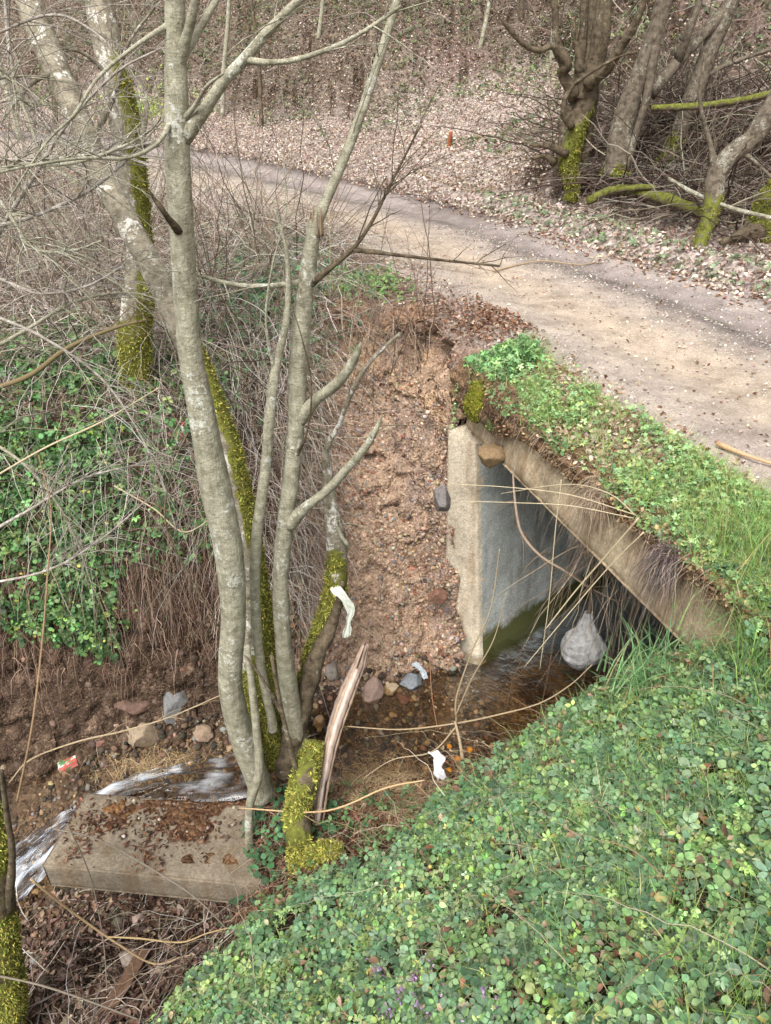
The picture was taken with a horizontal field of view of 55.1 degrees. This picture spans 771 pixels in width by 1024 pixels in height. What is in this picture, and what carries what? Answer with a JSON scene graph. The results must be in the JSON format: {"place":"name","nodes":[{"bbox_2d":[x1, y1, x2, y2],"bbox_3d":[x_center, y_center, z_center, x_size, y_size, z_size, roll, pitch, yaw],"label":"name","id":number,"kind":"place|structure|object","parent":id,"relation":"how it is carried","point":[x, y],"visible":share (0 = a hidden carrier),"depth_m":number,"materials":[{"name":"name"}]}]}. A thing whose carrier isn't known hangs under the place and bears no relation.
{"place":"outdoors","nodes":[
{"label":"outdoors","id":0,"kind":"place"},
{"bbox_2d":[6,654,503,1013],"bbox_3d":[-7.377,5.549,0.325,21.232,1.501,3.030,-26,40,-35],"label":"stream bed","id":1,"kind":"object","parent":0,"point":[31,789],"visible":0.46,"depth_m":5.33,"materials":[{"name":"stone"}]},
{"bbox_2d":[20,903,235,1023],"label":"gully rubble","id":2,"kind":"object","parent":1,"relation":"on","point":[119,920],"visible":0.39,"depth_m":4.56,"materials":[{"name":"stone"}]},
{"bbox_2d":[126,722,158,746],"bbox_3d":[-1.815,1.597,5.416,0.312,0.186,0.216,25,40,34],"label":"rock","id":3,"kind":"object","parent":1,"relation":"on","point":[145,736],"visible":0.56,"depth_m":5.32,"materials":[{"name":"stone"}]},
{"bbox_2d":[42,793,265,903],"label":"concrete slab","id":4,"kind":"structure","parent":1,"relation":"on","point":[113,870],"depth_m":4.48,"materials":[{"name":"concrete"}]},
{"bbox_2d":[56,794,266,875],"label":"wet leaves","id":5,"kind":"object","parent":4,"relation":"on","point":[109,827],"visible":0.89,"depth_m":4.63,"materials":[{"name":"brown plant"}]},
{"bbox_2d":[68,799,255,864],"bbox_3d":[-1.320,2.027,4.663,1.320,0.146,0.440,0,32,0],"label":"wet silt","id":6,"kind":"object","parent":4,"relation":"on","point":[191,815],"visible":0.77,"depth_m":4.71,"materials":[{"name":"soil"}]},
{"bbox_2d":[84,798,258,840],"bbox_3d":[-1.296,1.951,4.685,1.201,0.065,0.292,0,32,0],"label":"slab grit","id":7,"kind":"object","parent":4,"relation":"on","point":[208,827],"visible":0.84,"depth_m":4.67,"materials":[{"name":"gravel"}]},
{"bbox_2d":[193,723,213,741],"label":"rock","id":8,"kind":"object","parent":1,"relation":"on","point":[202,732],"visible":0.76,"depth_m":5.40,"materials":[{"name":"stone"}]},
{"bbox_2d":[244,644,263,849],"bbox_3d":[-0.775,1.441,4.213,0.205,1.684,0.089,-19,37,-28],"label":"crooked pole","id":9,"kind":"object","parent":1,"relation":"on","point":[258,774],"visible":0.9,"depth_m":4.17,"materials":[{"name":"grey plant"}]},
{"bbox_2d":[57,548,648,869],"bbox_3d":[-0.530,1.017,4.370,3.967,2.673,1.524,12,34,18],"label":"dead grass mound","id":10,"kind":"object","parent":1,"relation":"on","point":[351,778],"visible":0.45,"depth_m":5.03,"materials":[{"name":"plant"}]},
{"bbox_2d":[15,573,684,900],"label":"stream","id":11,"kind":"structure","parent":0,"point":[517,636],"depth_m":6.20,"materials":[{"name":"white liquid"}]},
{"bbox_2d":[0,129,770,493],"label":"road","id":12,"kind":"structure","parent":0,"point":[734,385],"depth_m":5.82,"materials":[{"name":"gravel"}]},
{"bbox_2d":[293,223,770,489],"bbox_3d":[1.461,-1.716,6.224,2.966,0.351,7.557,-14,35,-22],"label":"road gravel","id":13,"kind":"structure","parent":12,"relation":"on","point":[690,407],"depth_m":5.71,"materials":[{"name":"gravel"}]},
{"bbox_2d":[716,441,770,464],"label":"fallen stick","id":14,"kind":"object","parent":12,"relation":"on","point":[728,447],"visible":1,"depth_m":3.60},
{"bbox_2d":[0,0,770,303],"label":"hillside","id":15,"kind":"structure","parent":0,"point":[451,65],"depth_m":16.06,"materials":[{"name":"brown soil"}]},
{"bbox_2d":[220,0,262,117],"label":"hillside sapling","id":16,"kind":"object","parent":15,"relation":"on","point":[225,47],"visible":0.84,"depth_m":17.01,"materials":[{"name":"grey plant"}]},
{"bbox_2d":[224,0,336,127],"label":"hillside sapling","id":17,"kind":"object","parent":15,"relation":"on","point":[259,80],"visible":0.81,"depth_m":16.01,"materials":[{"name":"brown plant"}]},
{"bbox_2d":[0,0,770,297],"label":"hill greenery","id":18,"kind":"object","parent":15,"relation":"on","point":[603,237],"visible":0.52,"depth_m":15.01,"materials":[{"name":"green plant"}]},
{"bbox_2d":[0,0,770,127],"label":"hill brush","id":19,"kind":"object","parent":15,"relation":"on","point":[507,11],"visible":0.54,"depth_m":16.78,"materials":[{"name":"plant"}]},
{"bbox_2d":[435,0,674,218],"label":"coppiced tree","id":20,"kind":"object","parent":15,"relation":"on","point":[591,44],"visible":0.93,"depth_m":8.22,"materials":[{"name":"brown plant"}]},
{"bbox_2d":[430,0,770,270],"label":"brush pile","id":21,"kind":"object","parent":15,"relation":"on","point":[691,175],"visible":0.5,"depth_m":8.44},
{"bbox_2d":[586,184,655,205],"bbox_3d":[2.523,-3.408,7.960,0.718,0.255,0.111,13,34,19],"label":"fallen branch","id":22,"kind":"object","parent":21,"relation":"on","point":[594,197],"visible":0.89,"depth_m":7.92,"materials":[{"name":"green plant"}]},
{"bbox_2d":[616,184,719,227],"bbox_3d":[2.937,-3.212,7.731,0.148,0.254,1.338,-19,37,-28],"label":"fallen branch","id":23,"kind":"object","parent":21,"relation":"on","point":[661,198],"visible":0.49,"depth_m":7.67,"materials":[{"name":"green plant"}]},
{"bbox_2d":[651,90,770,110],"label":"fallen branch","id":24,"kind":"object","parent":21,"relation":"on","point":[720,103],"visible":0.91,"depth_m":7.61,"materials":[{"name":"green plant"}]},
{"bbox_2d":[667,177,770,219],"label":"fallen branch","id":25,"kind":"object","parent":21,"relation":"on","point":[724,205],"visible":0.81,"depth_m":6.77,"materials":[{"name":"wood"}]},
{"bbox_2d":[599,0,764,177],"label":"twin stem tree","id":26,"kind":"object","parent":15,"relation":"on","point":[645,81],"visible":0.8,"depth_m":7.94,"materials":[{"name":"grey plant"}]},
{"bbox_2d":[649,0,770,178],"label":"lichened tree","id":27,"kind":"object","parent":15,"relation":"on","point":[721,29],"visible":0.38,"depth_m":8.14,"materials":[{"name":"grey plant"}]},
{"bbox_2d":[679,1,770,250],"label":"bent tree","id":28,"kind":"object","parent":15,"relation":"on","point":[726,158],"visible":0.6,"depth_m":6.65,"materials":[{"name":"grey plant"}]},
{"bbox_2d":[719,179,770,244],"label":"hollow mossy stump","id":29,"kind":"object","parent":15,"relation":"on","point":[765,224],"visible":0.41,"depth_m":7.05,"materials":[{"name":"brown plant"}]},
{"bbox_2d":[0,161,770,1023],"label":"ground","id":30,"kind":"structure","parent":0,"point":[92,707],"depth_m":5.24,"materials":[{"name":"soil"}]},
{"bbox_2d":[0,769,28,1023],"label":"mossy tree","id":31,"kind":"object","parent":30,"relation":"on","point":[14,999],"visible":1,"depth_m":3.59,"materials":[{"name":"green plant"}]},
{"bbox_2d":[1,450,66,802],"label":"dry cane","id":32,"kind":"object","parent":30,"relation":"on","point":[34,708],"visible":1,"depth_m":3.72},
{"bbox_2d":[0,975,143,1021],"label":"dry cane","id":33,"kind":"object","parent":30,"relation":"on","point":[60,991],"visible":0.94,"depth_m":3.77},
{"bbox_2d":[67,823,109,1004],"bbox_3d":[-1.626,2.300,4.101,0.111,1.433,0.288,0,32,0],"label":"dry cane","id":34,"kind":"object","parent":30,"relation":"on","point":[106,969],"visible":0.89,"depth_m":4.10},
{"bbox_2d":[30,878,197,972],"bbox_3d":[-1.393,2.316,4.166,0.997,0.873,0.278,0,32,0],"label":"dry cane","id":35,"kind":"object","parent":30,"relation":"on","point":[37,884],"visible":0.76,"depth_m":4.17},
{"bbox_2d":[8,695,219,782],"bbox_3d":[-1.448,1.200,3.943,1.170,0.472,0.150,-3,32,-4],"label":"dry cane","id":36,"kind":"object","parent":30,"relation":"on","point":[20,768],"visible":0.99,"depth_m":3.90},
{"bbox_2d":[0,0,233,398],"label":"mossy ivy tree","id":37,"kind":"object","parent":30,"relation":"on","point":[139,200],"visible":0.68,"depth_m":4.68,"materials":[{"name":"green plant"}]},
{"bbox_2d":[100,948,150,1012],"bbox_3d":[-1.524,2.761,4.370,0.086,0.164,0.434,5,32,8],"label":"old plank","id":38,"kind":"object","parent":30,"relation":"on","point":[137,963],"visible":0.81,"depth_m":4.34,"materials":[{"name":"brown wood"}]},
{"bbox_2d":[114,699,147,714],"bbox_3d":[-1.809,1.385,5.370,0.222,0.137,0.283,21,38,30],"label":"rock","id":39,"kind":"object","parent":30,"relation":"on","point":[133,708],"visible":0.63,"depth_m":5.29,"materials":[{"name":"stone"}]},
{"bbox_2d":[0,0,278,667],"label":"overhanging shrub","id":40,"kind":"object","parent":30,"relation":"on","point":[23,160],"visible":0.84,"depth_m":3.45,"materials":[{"name":"grey plant"}]},
{"bbox_2d":[0,387,158,474],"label":"dry cane","id":41,"kind":"object","parent":40,"relation":"on","point":[22,460],"visible":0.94,"depth_m":3.88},
{"bbox_2d":[0,0,282,771],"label":"leaning mossy trunk","id":42,"kind":"object","parent":30,"relation":"on","point":[128,226],"visible":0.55,"depth_m":3.85,"materials":[{"name":"green plant"}]},
{"bbox_2d":[275,581,344,780],"bbox_3d":[-0.473,1.072,4.611,0.600,1.315,0.179,-23,39,-32],"label":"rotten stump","id":43,"kind":"object","parent":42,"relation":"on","point":[312,672],"visible":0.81,"depth_m":4.58,"materials":[{"name":"brown plant"}]},
{"bbox_2d":[54,828,230,933],"bbox_3d":[-1.304,2.079,4.110,0.941,0.842,0.027,5,32,8],"label":"dry cane","id":44,"kind":"object","parent":30,"relation":"on","point":[170,880],"visible":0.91,"depth_m":4.02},
{"bbox_2d":[0,493,312,656],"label":"bank fringe","id":45,"kind":"object","parent":30,"relation":"on","point":[130,587],"visible":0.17,"depth_m":5.04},
{"bbox_2d":[0,333,325,780],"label":"soil clods","id":46,"kind":"object","parent":30,"relation":"on","point":[47,736],"visible":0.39,"depth_m":5.27,"materials":[{"name":"soil"}]},
{"bbox_2d":[163,690,187,723],"bbox_3d":[-1.520,1.403,5.393,0.226,0.246,0.260,0,32,0],"label":"rock","id":47,"kind":"object","parent":30,"relation":"on","point":[170,703],"visible":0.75,"depth_m":5.32,"materials":[{"name":"stone"}]},
{"bbox_2d":[108,913,243,948],"bbox_3d":[-1.175,2.353,4.173,0.827,0.321,0.126,0,32,0],"label":"dry cane","id":48,"kind":"object","parent":30,"relation":"on","point":[164,941],"visible":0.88,"depth_m":4.24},
{"bbox_2d":[0,366,366,1021],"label":"root curtain","id":49,"kind":"object","parent":30,"relation":"on","point":[146,579],"visible":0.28,"depth_m":5.11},
{"bbox_2d":[15,772,386,1023],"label":"gully twigs","id":50,"kind":"object","parent":30,"relation":"on","point":[157,1014],"visible":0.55,"depth_m":4.38,"materials":[{"name":"wood"}]},
{"bbox_2d":[0,243,407,717],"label":"bramble mat","id":51,"kind":"object","parent":30,"relation":"on","point":[303,488],"visible":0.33,"depth_m":5.46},
{"bbox_2d":[0,204,422,664],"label":"bank ivy","id":52,"kind":"object","parent":30,"relation":"on","point":[87,637],"visible":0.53,"depth_m":5.01,"materials":[{"name":"green plant"}]},
{"bbox_2d":[0,155,476,1023],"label":"dead leaves","id":53,"kind":"object","parent":30,"relation":"on","point":[146,933],"visible":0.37,"depth_m":4.61,"materials":[{"name":"brown plant"}]},
{"bbox_2d":[0,136,500,633],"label":"bramble thicket","id":54,"kind":"object","parent":30,"relation":"on","point":[276,235],"visible":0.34,"depth_m":6.12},
{"bbox_2d":[0,262,157,413],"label":"dead bough","id":55,"kind":"object","parent":54,"relation":"hanging from","point":[45,364],"visible":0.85,"depth_m":4.55,"materials":[{"name":"wood"}]},
{"bbox_2d":[0,26,523,503],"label":"shrub twigs","id":56,"kind":"object","parent":30,"relation":"on","point":[196,210],"visible":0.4,"depth_m":5.88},
{"bbox_2d":[0,0,524,806],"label":"alder tree","id":57,"kind":"object","parent":30,"relation":"on","point":[182,122],"visible":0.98,"depth_m":2.93,"materials":[{"name":"grey plant"}]},
{"bbox_2d":[233,134,294,734],"bbox_3d":[-0.533,-0.054,3.683,0.402,3.306,0.194,12,34,18],"label":"slender stem","id":58,"kind":"object","parent":30,"relation":"on","point":[261,501],"visible":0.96,"depth_m":3.59,"materials":[{"name":"grey plant"}]},
{"bbox_2d":[244,654,316,829],"bbox_3d":[-0.511,1.497,4.232,0.460,1.704,0.071,13,34,20],"label":"dark stick","id":59,"kind":"object","parent":30,"relation":"on","point":[278,704],"visible":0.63,"depth_m":3.97,"materials":[{"name":"wood"}]},
{"bbox_2d":[280,738,345,883],"bbox_3d":[-0.404,1.802,4.205,0.380,0.866,0.671,0,32,0],"label":"mossy log","id":60,"kind":"object","parent":30,"relation":"on","point":[301,847],"visible":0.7,"depth_m":4.13,"materials":[{"name":"green plant"}]},
{"bbox_2d":[239,780,433,824],"bbox_3d":[-0.282,1.598,4.058,1.134,0.379,0.112,3,32,5],"label":"dry cane","id":61,"kind":"object","parent":60,"relation":"on","point":[359,799],"visible":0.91,"depth_m":4.06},
{"bbox_2d":[133,0,522,747],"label":"slender tree","id":62,"kind":"object","parent":30,"relation":"on","point":[301,410],"visible":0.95,"depth_m":3.34,"materials":[{"name":"grey plant"}]},
{"bbox_2d":[314,643,368,823],"bbox_3d":[-0.281,1.293,4.299,0.105,1.031,0.545,19,37,27],"label":"split log","id":63,"kind":"object","parent":30,"relation":"on","point":[343,702],"visible":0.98,"depth_m":4.25,"materials":[{"name":"brown wood"}]},
{"bbox_2d":[296,332,400,736],"bbox_3d":[-0.319,0.281,4.370,0.757,2.777,0.263,-7,33,-11],"label":"moss sleeved stem","id":64,"kind":"object","parent":30,"relation":"on","point":[337,545],"visible":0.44,"depth_m":4.34,"materials":[{"name":"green plant"}]},
{"bbox_2d":[330,586,354,637],"bbox_3d":[-0.255,0.603,4.391,0.146,0.385,0.031,5,32,8],"label":"plastic rag","id":65,"kind":"object","parent":64,"relation":"hanging from","point":[341,594],"visible":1,"depth_m":4.36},
{"bbox_2d":[0,127,770,777],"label":"roadside leaves","id":66,"kind":"object","parent":30,"relation":"on","point":[566,245],"visible":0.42,"depth_m":6.17,"materials":[{"name":"brown plant"}]},
{"bbox_2d":[274,238,499,422],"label":"road edge roots","id":67,"kind":"object","parent":30,"relation":"on","point":[393,322],"visible":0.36,"depth_m":5.99,"materials":[{"name":"plant"}]},
{"bbox_2d":[216,718,578,925],"bbox_3d":[-0.097,1.586,4.215,2.014,2.066,1.085,0,32,0],"label":"tree foot ivy","id":68,"kind":"object","parent":30,"relation":"on","point":[258,815],"visible":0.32,"depth_m":4.30,"materials":[{"name":"green plant"}]},
{"bbox_2d":[208,491,614,948],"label":"spit twigs","id":69,"kind":"object","parent":30,"relation":"on","point":[395,810],"visible":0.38,"depth_m":4.29,"materials":[{"name":"plant"}]},
{"bbox_2d":[428,750,445,779],"bbox_3d":[0.295,1.431,4.177,0.108,0.139,0.105,0,32,0],"label":"plastic wrapper","id":70,"kind":"object","parent":69,"relation":"on","point":[439,761],"visible":0.99,"depth_m":4.17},
{"bbox_2d":[147,549,770,1023],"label":"ground ivy","id":71,"kind":"object","parent":30,"relation":"on","point":[581,981],"visible":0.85,"depth_m":2.75,"materials":[{"name":"green plant"}]},
{"bbox_2d":[345,950,508,1021],"bbox_3d":[0.130,1.680,2.593,0.633,0.570,0.253,18,36,27],"label":"purple dead nettle","id":72,"kind":"object","parent":71,"relation":"on","point":[416,1004],"visible":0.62,"depth_m":2.61,"materials":[{"name":"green plant"}]},
{"bbox_2d":[161,535,770,1023],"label":"grass","id":73,"kind":"structure","parent":30,"relation":"on","point":[667,863],"depth_m":2.67,"materials":[{"name":"green plant"}]},
{"bbox_2d":[163,531,770,1023],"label":"dry stalks","id":74,"kind":"object","parent":30,"relation":"on","point":[523,829],"visible":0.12,"depth_m":3.08,"materials":[{"name":"plant"}]},
{"bbox_2d":[164,562,770,1023],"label":"lobed weeds","id":75,"kind":"object","parent":30,"relation":"on","point":[526,976],"visible":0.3,"depth_m":2.66,"materials":[{"name":"green plant"}]},
{"bbox_2d":[347,664,591,729],"bbox_3d":[0.415,1.028,4.040,1.303,0.683,0.044,5,32,8],"label":"dry cane","id":76,"kind":"object","parent":30,"relation":"on","point":[477,719],"visible":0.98,"depth_m":4.11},
{"bbox_2d":[454,549,499,721],"bbox_3d":[0.485,0.689,3.935,0.238,1.091,0.032,-20,37,-29],"label":"dry cane","id":77,"kind":"object","parent":76,"relation":"attached to","point":[474,645],"visible":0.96,"depth_m":3.94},
{"bbox_2d":[169,555,770,1023],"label":"brown leaves","id":78,"kind":"object","parent":30,"relation":"on","point":[599,943],"visible":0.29,"depth_m":2.69,"materials":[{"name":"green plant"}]},
{"bbox_2d":[182,536,770,1023],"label":"trailing stems","id":79,"kind":"object","parent":30,"relation":"on","point":[520,854],"visible":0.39,"depth_m":2.84,"materials":[{"name":"plant"}]},
{"bbox_2d":[516,327,558,368],"bbox_3d":[0.980,-1.096,4.807,0.403,0.237,0.409,-17,36,-26],"label":"grass tuft","id":80,"kind":"object","parent":30,"relation":"on","point":[532,348],"visible":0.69,"depth_m":4.79,"materials":[{"name":"green plant"}]},
{"bbox_2d":[446,417,739,664],"bbox_3d":[2.984,0.163,5.839,5.328,2.636,4.648,-14,34,-21],"label":"concrete culvert","id":81,"kind":"object","parent":30,"relation":"on","point":[482,535],"visible":0.23,"depth_m":5.48,"materials":[{"name":"concrete"}]},
{"bbox_2d":[478,444,505,468],"bbox_3d":[0.691,-0.354,4.761,0.207,0.148,0.142,0,32,0],"label":"rock","id":82,"kind":"object","parent":81,"relation":"on","point":[487,457],"visible":0.95,"depth_m":4.71,"materials":[{"name":"stone"}]},
{"bbox_2d":[449,524,660,730],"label":"hanging roots","id":83,"kind":"object","parent":81,"relation":"hanging from","point":[587,569],"visible":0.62,"depth_m":4.32,"materials":[{"name":"plant"}]},
{"bbox_2d":[488,470,637,634],"bbox_3d":[1.072,0.255,4.475,1.070,0.787,0.304,17,36,25],"label":"hanging root","id":84,"kind":"object","parent":81,"relation":"hanging from","point":[523,535],"visible":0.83,"depth_m":4.53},
{"bbox_2d":[560,556,606,669],"bbox_3d":[1.248,0.526,4.450,0.277,1.058,0.231,0,32,0],"label":"hanging sack","id":85,"kind":"object","parent":81,"relation":"hanging from","point":[570,652],"visible":0.85,"depth_m":4.55,"materials":[{"name":"plastic"}]},
{"bbox_2d":[441,358,769,643],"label":"verge straw","id":86,"kind":"object","parent":30,"relation":"on","point":[595,439],"visible":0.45,"depth_m":4.03,"materials":[{"name":"plant"}]},
{"bbox_2d":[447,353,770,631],"bbox_3d":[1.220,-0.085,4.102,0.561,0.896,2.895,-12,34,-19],"label":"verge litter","id":87,"kind":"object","parent":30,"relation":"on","point":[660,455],"visible":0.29,"depth_m":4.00,"materials":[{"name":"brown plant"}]},
{"bbox_2d":[449,354,770,639],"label":"verge soil","id":88,"kind":"structure","parent":30,"relation":"on","point":[459,376],"depth_m":4.29,"materials":[{"name":"soil"}]},
{"bbox_2d":[463,379,485,423],"bbox_3d":[0.606,-0.727,4.844,0.204,0.304,0.268,0,32,0],"label":"moss cushion","id":89,"kind":"object","parent":88,"relation":"on","point":[473,402],"visible":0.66,"depth_m":4.76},
{"bbox_2d":[438,387,735,660],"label":"hanging dead grass","id":90,"kind":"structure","parent":88,"relation":"on","point":[691,582],"depth_m":3.51,"materials":[{"name":"plant"}]},
{"bbox_2d":[558,473,618,561],"bbox_3d":[1.053,0.051,3.831,0.340,0.498,0.372,0,32,0],"label":"root clod","id":91,"kind":"object","parent":88,"relation":"on","point":[592,505],"visible":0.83,"depth_m":3.77,"materials":[{"name":"plant"}]},
{"bbox_2d":[443,333,770,649],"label":"verge herbs","id":92,"kind":"object","parent":88,"relation":"on","point":[509,346],"visible":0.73,"depth_m":3.68,"materials":[{"name":"green plant"}]},
{"bbox_2d":[452,362,770,637],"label":"verge edge plants","id":93,"kind":"object","parent":88,"relation":"on","point":[658,526],"visible":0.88,"depth_m":3.55,"materials":[{"name":"green plant"}]},
{"bbox_2d":[617,533,699,626],"bbox_3d":[1.254,0.312,3.377,0.348,0.452,0.390,-17,36,-25],"label":"root clod","id":94,"kind":"object","parent":88,"relation":"on","point":[664,558],"visible":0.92,"depth_m":3.32,"materials":[{"name":"plant"}]},
{"bbox_2d":[462,329,770,632],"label":"verge grass","id":95,"kind":"structure","parent":30,"relation":"on","point":[634,483],"depth_m":3.50,"materials":[{"name":"green plant"}]},
{"bbox_2d":[586,605,738,738],"bbox_3d":[1.204,0.673,3.116,0.704,0.326,0.824,0,32,0],"label":"grass tuft","id":96,"kind":"object","parent":30,"relation":"on","point":[646,681],"visible":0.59,"depth_m":3.19,"materials":[{"name":"green plant"}]},
{"bbox_2d":[630,877,770,1023],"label":"grass tuft","id":97,"kind":"object","parent":30,"relation":"on","point":[758,1002],"visible":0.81,"depth_m":1.86,"materials":[{"name":"green plant"}]},
{"bbox_2d":[666,569,770,694],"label":"grass tuft","id":98,"kind":"object","parent":30,"relation":"on","point":[743,633],"visible":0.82,"depth_m":2.88,"materials":[{"name":"green plant"}]},
{"bbox_2d":[682,472,770,583],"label":"grass tuft","id":99,"kind":"object","parent":30,"relation":"on","point":[749,536],"visible":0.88,"depth_m":3.07,"materials":[{"name":"green plant"}]},
{"bbox_2d":[270,289,500,746],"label":"eroded bank","id":100,"kind":"structure","parent":0,"point":[436,373],"depth_m":5.81,"materials":[{"name":"soil"}]},
{"bbox_2d":[151,137,479,424],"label":"upright shoots","id":101,"kind":"object","parent":100,"relation":"on","point":[282,292],"visible":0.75,"depth_m":5.61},
{"bbox_2d":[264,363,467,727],"bbox_3d":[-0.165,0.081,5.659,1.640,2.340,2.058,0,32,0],"label":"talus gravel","id":102,"kind":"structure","parent":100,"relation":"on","point":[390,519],"depth_m":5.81,"materials":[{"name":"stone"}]},
{"bbox_2d":[361,676,383,704],"bbox_3d":[-0.100,1.370,5.656,0.166,0.275,0.126,-11,34,-17],"label":"rock","id":103,"kind":"object","parent":100,"relation":"on","point":[372,691],"visible":0.98,"depth_m":5.60,"materials":[{"name":"stone"}]},
{"bbox_2d":[399,673,421,689],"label":"rock","id":104,"kind":"object","parent":100,"relation":"on","point":[411,681],"visible":1,"depth_m":5.75,"materials":[{"name":"stone"}]},
{"bbox_2d":[428,587,447,604],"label":"rock","id":105,"kind":"object","parent":100,"relation":"on","point":[439,595],"visible":1,"depth_m":5.53,"materials":[{"name":"stone"}]},
{"bbox_2d":[433,484,450,511],"bbox_3d":[0.376,-0.099,4.955,0.119,0.229,0.133,16,35,24],"label":"rock","id":106,"kind":"object","parent":100,"relation":"on","point":[442,499],"visible":1,"depth_m":4.91,"materials":[{"name":"stone"}]},
{"bbox_2d":[364,275,559,348],"bbox_3d":[0.598,-1.471,5.708,0.832,0.251,2.055,-22,38,-31],"label":"leaf drift","id":107,"kind":"object","parent":100,"relation":"on","point":[506,327],"visible":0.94,"depth_m":5.52,"materials":[{"name":"plant"}]},
{"bbox_2d":[461,611,683,747],"bbox_3d":[3.070,0.958,6.589,5.040,0.080,6.960,0,32,0],"label":"culvert bed","id":108,"kind":"object","parent":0,"point":[495,702],"visible":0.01,"depth_m":5.91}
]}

